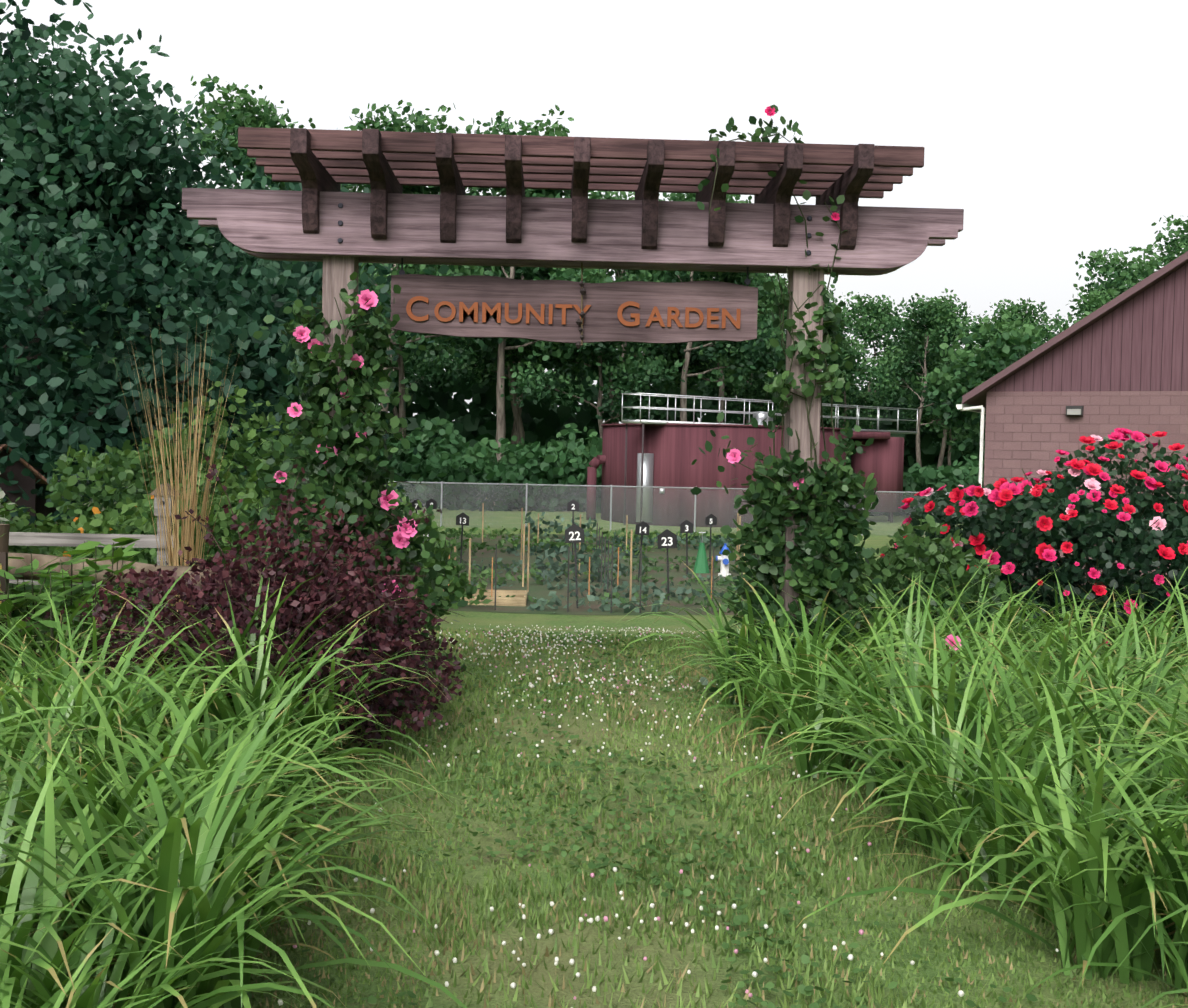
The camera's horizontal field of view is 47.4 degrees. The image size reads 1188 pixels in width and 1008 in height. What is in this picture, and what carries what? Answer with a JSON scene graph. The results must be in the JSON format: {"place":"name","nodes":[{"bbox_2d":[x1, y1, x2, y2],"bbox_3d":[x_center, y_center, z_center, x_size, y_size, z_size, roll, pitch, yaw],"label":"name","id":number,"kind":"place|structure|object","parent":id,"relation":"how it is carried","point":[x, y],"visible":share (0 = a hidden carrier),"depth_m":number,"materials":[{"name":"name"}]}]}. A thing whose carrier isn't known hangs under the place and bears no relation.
{"place":"outdoors","nodes":[
{"label":"outdoors","id":0,"kind":"place"},
{"bbox_2d":[399,535,744,612],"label":"garden plants","id":1,"kind":"object","parent":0,"point":[599,578],"visible":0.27,"depth_m":23.36,"materials":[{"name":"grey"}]},
{"bbox_2d":[0,0,1187,423],"label":"sky","id":2,"kind":"structure","parent":0,"point":[1058,129],"materials":[{"name":"white"}]},
{"bbox_2d":[20,498,1187,1007],"bbox_3d":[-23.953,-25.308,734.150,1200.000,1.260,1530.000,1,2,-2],"label":"ground","id":3,"kind":"structure","parent":0,"point":[606,624],"depth_m":4.85,"materials":[{"name":"green plant"}]},
{"bbox_2d":[0,552,7,623],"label":"garden sign","id":4,"kind":"object","parent":3,"relation":"on","point":[3,561],"visible":0.65,"depth_m":6.88,"materials":[{"name":"brown"}]},
{"bbox_2d":[0,473,14,523],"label":"pale shrub","id":5,"kind":"object","parent":3,"relation":"on","point":[2,494],"visible":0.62,"depth_m":14.74,"materials":[{"name":"green plant"}]},
{"bbox_2d":[0,444,48,526],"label":"garden shed","id":6,"kind":"structure","parent":3,"relation":"on","point":[26,484],"depth_m":21.94,"materials":[{"name":"grey"}]},
{"bbox_2d":[0,0,66,79],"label":"tree","id":7,"kind":"object","parent":3,"relation":"on","point":[26,34],"visible":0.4,"depth_m":40.26,"materials":[{"name":"green plant"}]},
{"bbox_2d":[0,489,75,621],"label":"shrub","id":8,"kind":"object","parent":3,"relation":"on","point":[21,521],"visible":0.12,"depth_m":16.56,"materials":[{"name":"green plant"}]},
{"bbox_2d":[0,279,96,410],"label":"tree","id":9,"kind":"object","parent":3,"relation":"on","point":[44,290],"visible":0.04,"depth_m":64.59,"materials":[{"name":"green plant"}]},
{"bbox_2d":[0,534,174,707],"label":"perennial plants","id":10,"kind":"object","parent":3,"relation":"on","point":[62,579],"visible":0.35,"depth_m":7.00,"materials":[{"name":"green plant"}]},
{"bbox_2d":[9,483,180,607],"bbox_3d":[-4.746,0.436,10.497,3.000,1.250,0.180,1,2,-2],"label":"rail fence","id":11,"kind":"object","parent":3,"relation":"on","point":[49,539],"visible":0.5,"depth_m":10.45,"materials":[{"name":"grey wood"}]},
{"bbox_2d":[63,495,153,556],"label":"orange flowers","id":12,"kind":"object","parent":3,"relation":"on","point":[95,510],"visible":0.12,"depth_m":13.02,"materials":[{"name":"orange plant"}]},
{"bbox_2d":[0,524,291,656],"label":"log rail fence","id":13,"kind":"object","parent":3,"relation":"on","point":[42,559],"visible":0.21,"depth_m":7.95,"materials":[{"name":"brown wood"}]},
{"bbox_2d":[34,478,264,624],"bbox_3d":[-4.317,0.474,13.363,2.450,1.477,2.100,1,2,-2],"label":"shrub","id":14,"kind":"object","parent":3,"relation":"on","point":[84,524],"visible":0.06,"depth_m":12.87,"materials":[{"name":"green plant"}]},
{"bbox_2d":[57,282,248,452],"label":"tree","id":15,"kind":"object","parent":3,"relation":"on","point":[112,360],"visible":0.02,"depth_m":44.85,"materials":[{"name":"green plant"}]},
{"bbox_2d":[86,315,240,667],"bbox_3d":[-2.888,-0.089,9.501,1.468,2.448,1.306,2,2,19],"label":"ornamental grass clump","id":16,"kind":"object","parent":3,"relation":"on","point":[186,536],"visible":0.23,"depth_m":9.43,"materials":[{"name":"beige plant"}]},
{"bbox_2d":[35,381,306,623],"bbox_3d":[-5.556,0.032,18.810,4.931,3.488,3.366,1,2,-2],"label":"shrub","id":17,"kind":"object","parent":3,"relation":"on","point":[112,473],"visible":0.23,"depth_m":18.30,"materials":[{"name":"green plant"}]},
{"bbox_2d":[84,459,303,630],"bbox_3d":[-3.575,0.358,12.168,2.246,1.549,1.873,1,2,-2],"label":"shrub","id":18,"kind":"object","parent":3,"relation":"on","point":[139,522],"visible":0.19,"depth_m":11.89,"materials":[{"name":"green plant"}]},
{"bbox_2d":[0,0,459,546],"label":"tree","id":19,"kind":"object","parent":3,"relation":"on","point":[108,184],"visible":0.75,"depth_m":23.77,"materials":[{"name":"green plant"}]},
{"bbox_2d":[102,74,362,306],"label":"tree","id":20,"kind":"object","parent":3,"relation":"on","point":[246,116],"visible":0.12,"depth_m":64.97,"materials":[{"name":"green plant"}]},
{"bbox_2d":[14,452,463,755],"bbox_3d":[-1.762,0.481,6.987,2.200,1.493,2.478,1,2,-2],"label":"barberry bush","id":21,"kind":"object","parent":3,"relation":"on","point":[311,601],"visible":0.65,"depth_m":6.79,"materials":[{"name":"purple plant"}]},
{"bbox_2d":[243,359,309,451],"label":"tree","id":22,"kind":"object","parent":3,"relation":"on","point":[284,433],"depth_m":54.71,"materials":[{"name":"green plant"}]},
{"bbox_2d":[206,182,406,364],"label":"tree","id":23,"kind":"object","parent":3,"relation":"on","point":[360,282],"depth_m":77.76,"materials":[{"name":"green plant"}]},
{"bbox_2d":[233,263,424,464],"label":"tree","id":24,"kind":"object","parent":3,"relation":"on","point":[376,290],"depth_m":49.40,"materials":[{"name":"green plant"}]},
{"bbox_2d":[226,272,467,727],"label":"rose vine leaves","id":25,"kind":"object","parent":3,"relation":"on","point":[347,423],"visible":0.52,"depth_m":7.78,"materials":[{"name":"green plant"}]},
{"bbox_2d":[229,289,471,706],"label":"pink roses","id":26,"kind":"object","parent":25,"relation":"attached to","point":[367,299],"visible":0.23,"depth_m":7.74,"materials":[{"name":"pink plant"}]},
{"bbox_2d":[298,480,476,627],"bbox_3d":[-2.572,0.592,15.418,2.488,1.762,1.905,1,2,-2],"label":"shrub","id":27,"kind":"object","parent":3,"relation":"on","point":[457,586],"visible":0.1,"depth_m":15.27,"materials":[{"name":"green plant"}]},
{"bbox_2d":[348,184,433,449],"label":"tree","id":28,"kind":"object","parent":3,"relation":"on","point":[402,411],"depth_m":80.71,"materials":[{"name":"green plant"}]},
{"bbox_2d":[358,264,464,417],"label":"tree","id":29,"kind":"object","parent":3,"relation":"on","point":[425,373],"visible":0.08,"depth_m":93.45,"materials":[{"name":"green plant"}]},
{"bbox_2d":[411,499,421,513],"bbox_3d":[-4.971,0.596,37.838,0.300,1.471,0.038,1,5,-2],"label":"plot marker","id":30,"kind":"object","parent":3,"relation":"on","point":[415,504],"visible":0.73,"depth_m":37.77,"materials":[{"name":"black metal"}]},
{"bbox_2d":[426,498,436,508],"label":"plot marker","id":31,"kind":"object","parent":3,"relation":"on","point":[431,501],"visible":0.52,"depth_m":38.36,"materials":[{"name":"black metal"}]},
{"bbox_2d":[341,100,534,440],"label":"tree","id":32,"kind":"object","parent":3,"relation":"on","point":[420,125],"visible":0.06,"depth_m":69.05,"materials":[{"name":"green plant"}]},
{"bbox_2d":[55,503,856,612],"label":"garden stakes","id":33,"kind":"object","parent":3,"relation":"on","point":[521,597],"visible":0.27,"depth_m":25.28,"materials":[{"name":"brown wood"}]},
{"bbox_2d":[456,513,468,562],"bbox_3d":[-3.023,0.895,30.912,0.300,1.421,0.039,3,4,-2],"label":"plot marker","id":34,"kind":"object","parent":3,"relation":"on","point":[462,519],"visible":0.98,"depth_m":30.86,"materials":[{"name":"black metal"}]},
{"bbox_2d":[441,266,564,443],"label":"tree","id":35,"kind":"object","parent":3,"relation":"on","point":[475,363],"visible":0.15,"depth_m":91.19,"materials":[{"name":"green plant"}]},
{"bbox_2d":[389,105,632,504],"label":"tree","id":36,"kind":"object","parent":3,"relation":"on","point":[569,274],"visible":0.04,"depth_m":70.05,"materials":[{"name":"green plant"}]},
{"bbox_2d":[60,478,964,535],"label":"chain link fence","id":37,"kind":"object","parent":3,"relation":"on","point":[610,496],"visible":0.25,"depth_m":48.04,"materials":[{"name":"grey metal"}]},
{"bbox_2d":[58,416,984,519],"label":"shrubs","id":38,"kind":"object","parent":3,"relation":"on","point":[452,457],"visible":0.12,"depth_m":63.21,"materials":[{"name":"green plant"}]},
{"bbox_2d":[61,294,984,481],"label":"forest foliage","id":39,"kind":"object","parent":3,"relation":"on","point":[543,425],"visible":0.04,"depth_m":95.96,"materials":[{"name":"green plant"}]},
{"bbox_2d":[469,188,611,444],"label":"tree","id":40,"kind":"object","parent":3,"relation":"on","point":[512,358],"visible":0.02,"depth_m":77.06,"materials":[{"name":"green plant"}]},
{"bbox_2d":[182,127,963,700],"bbox_3d":[-0.138,-0.246,8.070,4.540,3.630,1.229,1,2,-2],"label":"pergola","id":41,"kind":"object","parent":3,"relation":"on","point":[328,223],"visible":0.96,"depth_m":7.88,"materials":[{"name":"brown wood"}]},
{"bbox_2d":[697,104,846,321],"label":"rose vine leaves","id":42,"kind":"object","parent":41,"relation":"attached to","point":[806,196],"visible":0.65,"depth_m":7.80,"materials":[{"name":"green plant"}]},
{"bbox_2d":[709,106,840,324],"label":"rose canes","id":43,"kind":"object","parent":41,"relation":"attached to","point":[769,110],"visible":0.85,"depth_m":7.84,"materials":[{"name":"green plant"}]},
{"bbox_2d":[567,499,578,554],"bbox_3d":[-0.560,0.662,36.036,0.320,1.589,0.038,1,0,-2],"label":"plot marker","id":44,"kind":"object","parent":3,"relation":"on","point":[573,505],"visible":0.98,"depth_m":36.02,"materials":[{"name":"black metal"}]},
{"bbox_2d":[565,524,584,607],"bbox_3d":[-0.319,1.148,23.950,0.340,1.607,0.038,-2,0,-2],"label":"plot marker","id":45,"kind":"object","parent":3,"relation":"on","point":[574,533],"visible":0.98,"depth_m":23.93,"materials":[{"name":"black metal"}]},
{"bbox_2d":[505,191,666,417],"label":"tree","id":46,"kind":"object","parent":3,"relation":"on","point":[554,360],"visible":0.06,"depth_m":88.03,"materials":[{"name":"green plant"}]},
{"bbox_2d":[500,268,685,437],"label":"tree","id":47,"kind":"object","parent":3,"relation":"on","point":[629,379],"visible":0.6,"depth_m":69.52,"materials":[{"name":"green plant"}]},
{"bbox_2d":[0,548,1187,1007],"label":"daylily plants","id":48,"kind":"object","parent":3,"relation":"on","point":[134,804],"visible":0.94,"depth_m":4.67,"materials":[{"name":"green plant"}]},
{"bbox_2d":[392,512,872,612],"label":"garden plants","id":49,"kind":"object","parent":3,"relation":"on","point":[557,546],"visible":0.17,"depth_m":29.50,"materials":[{"name":"green plant"}]},
{"bbox_2d":[635,521,649,581],"bbox_3d":[1.001,1.067,29.033,0.300,1.421,0.038,4,6,-2],"label":"plot marker","id":50,"kind":"object","parent":3,"relation":"on","point":[642,528],"visible":0.98,"depth_m":28.97,"materials":[{"name":"black metal"}]},
{"bbox_2d":[559,197,727,423],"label":"tree","id":51,"kind":"object","parent":3,"relation":"on","point":[699,366],"visible":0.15,"depth_m":79.59,"materials":[{"name":"green plant"}]},
{"bbox_2d":[439,534,895,614],"bbox_3d":[-5.550,1.355,33.884,22.800,0.060,22.000,1,2,-2],"label":"vegetable garden","id":52,"kind":"object","parent":3,"relation":"on","point":[536,591],"visible":0.02,"depth_m":28.98,"materials":[{"name":"green plant"}]},
{"bbox_2d":[693,532,709,572],"bbox_3d":[2.496,1.121,31.336,0.395,0.950,0.395,1,2,-2],"label":"cone","id":53,"kind":"object","parent":52,"relation":"on","point":[701,561],"visible":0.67,"depth_m":31.24,"materials":[{"name":"green plastic"}]},
{"bbox_2d":[658,529,676,600],"bbox_3d":[1.383,1.193,25.364,0.360,1.455,0.038,-2,4,-2],"label":"plot marker","id":54,"kind":"object","parent":3,"relation":"on","point":[667,538],"visible":0.98,"depth_m":25.31,"materials":[{"name":"black metal"}]},
{"bbox_2d":[680,520,692,575],"bbox_3d":[2.102,1.039,30.606,0.300,1.371,0.040,-1,3,-2],"label":"plot marker","id":55,"kind":"object","parent":3,"relation":"on","point":[686,526],"visible":1,"depth_m":30.57,"materials":[{"name":"black metal"}]},
{"bbox_2d":[278,622,1119,1007],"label":"clover","id":56,"kind":"object","parent":3,"relation":"on","point":[801,988],"depth_m":5.48,"materials":[{"name":"plant"}]},
{"bbox_2d":[616,192,786,421],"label":"tree","id":57,"kind":"object","parent":3,"relation":"on","point":[754,355],"visible":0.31,"depth_m":70.30,"materials":[{"name":"green plant"}]},
{"bbox_2d":[628,199,787,422],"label":"tree","id":58,"kind":"object","parent":3,"relation":"on","point":[762,295],"visible":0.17,"depth_m":78.07,"materials":[{"name":"green plant"}]},
{"bbox_2d":[705,514,716,561],"bbox_3d":[3.023,0.934,35.118,0.300,1.371,0.038,1,4,-2],"label":"plot marker","id":59,"kind":"object","parent":3,"relation":"on","point":[710,519],"visible":1,"depth_m":35.07,"materials":[{"name":"black metal"}]},
{"bbox_2d":[715,543,730,576],"bbox_3d":[2.966,1.289,30.640,0.420,0.790,0.325,1,2,-2],"label":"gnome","id":60,"kind":"object","parent":3,"relation":"on","point":[724,570],"visible":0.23,"depth_m":30.59,"materials":[{"name":"white"}]},
{"bbox_2d":[586,393,917,527],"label":"treatment tank","id":61,"kind":"object","parent":3,"relation":"on","point":[653,453],"visible":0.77,"depth_m":53.02,"materials":[{"name":"metal"}]},
{"bbox_2d":[702,273,825,423],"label":"tree","id":62,"kind":"object","parent":3,"relation":"on","point":[714,386],"visible":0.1,"depth_m":86.33,"materials":[{"name":"green plant"}]},
{"bbox_2d":[690,270,889,704],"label":"rose vine leaves","id":63,"kind":"object","parent":3,"relation":"on","point":[846,558],"visible":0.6,"depth_m":7.95,"materials":[{"name":"green plant"}]},
{"bbox_2d":[712,266,878,693],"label":"rose vine flowers","id":64,"kind":"object","parent":3,"relation":"on","point":[735,452],"visible":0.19,"depth_m":8.00,"materials":[{"name":"green plant"}]},
{"bbox_2d":[721,277,882,424],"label":"tree","id":65,"kind":"object","parent":3,"relation":"on","point":[755,389],"visible":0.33,"depth_m":72.85,"materials":[{"name":"green plant"}]},
{"bbox_2d":[820,335,892,441],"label":"tree","id":66,"kind":"object","parent":3,"relation":"on","point":[850,411],"visible":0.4,"depth_m":79.46,"materials":[{"name":"green plant"}]},
{"bbox_2d":[822,291,923,426],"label":"tree","id":67,"kind":"object","parent":3,"relation":"on","point":[870,312],"visible":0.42,"depth_m":87.33,"materials":[{"name":"green plant"}]},
{"bbox_2d":[850,576,913,660],"bbox_3d":[1.637,0.851,8.970,0.995,0.771,0.862,1,2,-2],"label":"green shrub","id":68,"kind":"object","parent":3,"relation":"on","point":[867,583],"depth_m":8.88,"materials":[{"name":"green plant"}]},
{"bbox_2d":[857,288,987,466],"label":"tree","id":69,"kind":"object","parent":3,"relation":"on","point":[911,359],"visible":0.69,"depth_m":72.49,"materials":[{"name":"green plant"}]},
{"bbox_2d":[891,300,982,468],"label":"tree","id":70,"kind":"object","parent":3,"relation":"on","point":[916,405],"visible":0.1,"depth_m":80.36,"materials":[{"name":"green plant"}]},
{"bbox_2d":[837,514,1039,653],"bbox_3d":[2.133,0.653,9.383,1.683,1.174,1.372,1,2,-2],"label":"green shrub","id":71,"kind":"object","parent":3,"relation":"on","point":[894,566],"visible":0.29,"depth_m":9.12,"materials":[{"name":"green plant"}]},
{"bbox_2d":[916,347,977,464],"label":"tree","id":72,"kind":"object","parent":3,"relation":"on","point":[949,447],"depth_m":92.97,"materials":[{"name":"green plant"}]},
{"bbox_2d":[945,634,960,666],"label":"pink flower","id":73,"kind":"object","parent":3,"relation":"on","point":[950,637],"visible":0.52,"depth_m":7.05,"materials":[{"name":"pink plant"}]},
{"bbox_2d":[911,311,1056,457],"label":"tree","id":74,"kind":"object","parent":3,"relation":"on","point":[1007,342],"visible":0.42,"depth_m":65.84,"materials":[{"name":"green plant"}]},
{"bbox_2d":[970,297,1063,431],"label":"tree","id":75,"kind":"object","parent":3,"relation":"on","point":[1022,315],"visible":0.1,"depth_m":72.75,"materials":[{"name":"green plant"}]},
{"bbox_2d":[876,428,1187,662],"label":"rose bush","id":76,"kind":"object","parent":3,"relation":"on","point":[1091,524],"depth_m":10.04,"materials":[{"name":"plant"}]},
{"bbox_2d":[956,251,1187,591],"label":"building","id":77,"kind":"structure","parent":3,"relation":"on","point":[1109,367],"depth_m":29.06,"materials":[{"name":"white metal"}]},
{"bbox_2d":[1032,284,1118,347],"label":"tree","id":78,"kind":"object","parent":3,"relation":"on","point":[1094,296],"visible":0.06,"depth_m":55.10,"materials":[{"name":"green plant"}]},
{"bbox_2d":[1075,244,1167,316],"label":"tree","id":79,"kind":"object","parent":3,"relation":"on","point":[1124,280],"visible":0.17,"depth_m":71.13,"materials":[{"name":"green plant"}]},
{"bbox_2d":[1121,215,1187,280],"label":"tree","id":80,"kind":"object","parent":3,"relation":"on","point":[1176,245],"visible":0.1,"depth_m":73.45,"materials":[{"name":"green plant"}]}
]}

